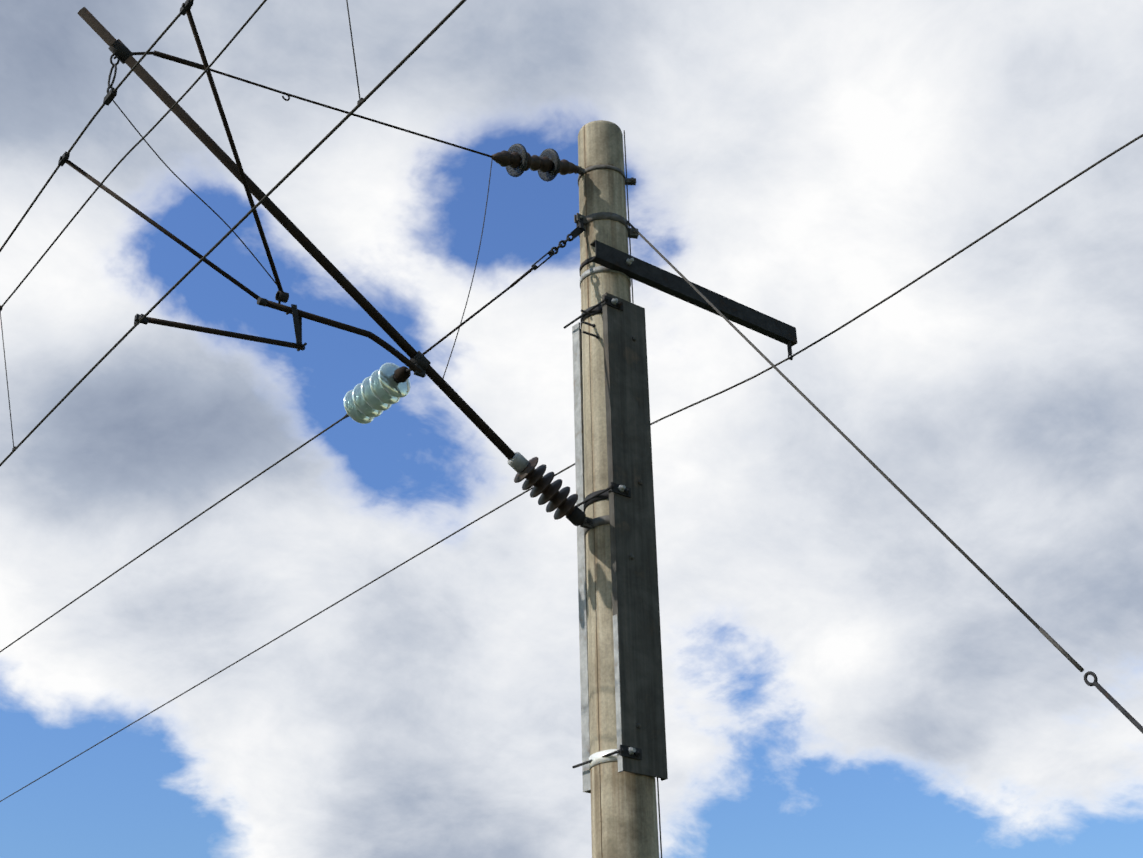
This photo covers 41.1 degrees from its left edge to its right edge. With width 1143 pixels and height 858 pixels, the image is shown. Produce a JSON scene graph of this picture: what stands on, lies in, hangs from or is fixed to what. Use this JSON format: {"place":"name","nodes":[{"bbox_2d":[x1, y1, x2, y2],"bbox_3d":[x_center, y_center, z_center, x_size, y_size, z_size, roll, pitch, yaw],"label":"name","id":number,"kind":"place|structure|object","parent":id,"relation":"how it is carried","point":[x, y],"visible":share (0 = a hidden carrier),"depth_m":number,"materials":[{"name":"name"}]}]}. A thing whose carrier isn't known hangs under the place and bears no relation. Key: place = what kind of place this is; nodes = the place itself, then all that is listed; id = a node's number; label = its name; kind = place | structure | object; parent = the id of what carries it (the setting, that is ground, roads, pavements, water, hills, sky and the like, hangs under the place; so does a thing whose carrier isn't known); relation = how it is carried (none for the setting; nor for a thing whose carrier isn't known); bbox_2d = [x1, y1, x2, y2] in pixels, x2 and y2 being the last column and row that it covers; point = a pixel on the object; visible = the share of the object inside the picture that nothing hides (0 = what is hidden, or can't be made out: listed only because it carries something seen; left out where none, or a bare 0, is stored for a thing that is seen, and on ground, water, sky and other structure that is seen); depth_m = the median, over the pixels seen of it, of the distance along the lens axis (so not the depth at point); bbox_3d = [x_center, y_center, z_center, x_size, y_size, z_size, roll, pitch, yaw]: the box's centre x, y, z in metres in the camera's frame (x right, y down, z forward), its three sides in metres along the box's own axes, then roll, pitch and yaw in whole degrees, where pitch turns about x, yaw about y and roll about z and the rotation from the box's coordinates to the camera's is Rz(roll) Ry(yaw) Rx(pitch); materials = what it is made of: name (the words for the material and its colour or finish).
{"place":"outdoors","nodes":[
{"label":"outdoors","id":0,"kind":"place"},
{"bbox_2d":[0,0,1142,857],"bbox_3d":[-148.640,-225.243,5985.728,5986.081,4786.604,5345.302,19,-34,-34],"label":"cloud","id":1,"kind":"structure","parent":0,"point":[812,170],"depth_m":6765.86,"materials":[{"name":"white"}]},
{"bbox_2d":[0,127,1142,857],"label":"sky","id":2,"kind":"structure","parent":0,"point":[111,800],"materials":[{"name":"blue"}]},
{"label":"ground","id":3,"kind":"structure","parent":0,"visible":0},
{"bbox_2d":[563,120,796,857],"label":"catenary mast","id":4,"kind":"object","parent":3,"relation":"on","point":[623,764],"visible":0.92,"depth_m":8.51,"materials":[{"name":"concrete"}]},
{"bbox_2d":[58,0,592,527],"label":"cantilever assembly","id":5,"kind":"object","parent":4,"relation":"attached to","point":[376,392],"visible":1,"depth_m":8.06,"materials":[{"name":"metal"}]},
{"bbox_2d":[0,0,1142,801],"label":"overhead wires","id":6,"kind":"object","parent":4,"relation":"attached to","point":[390,74],"visible":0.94,"depth_m":8.18,"materials":[{"name":"metal"}]},
{"bbox_2d":[626,219,1142,733],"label":"guy wire","id":7,"kind":"object","parent":4,"relation":"attached to","point":[1060,649],"visible":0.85,"depth_m":6.81,"materials":[{"name":"metal"}]}
]}

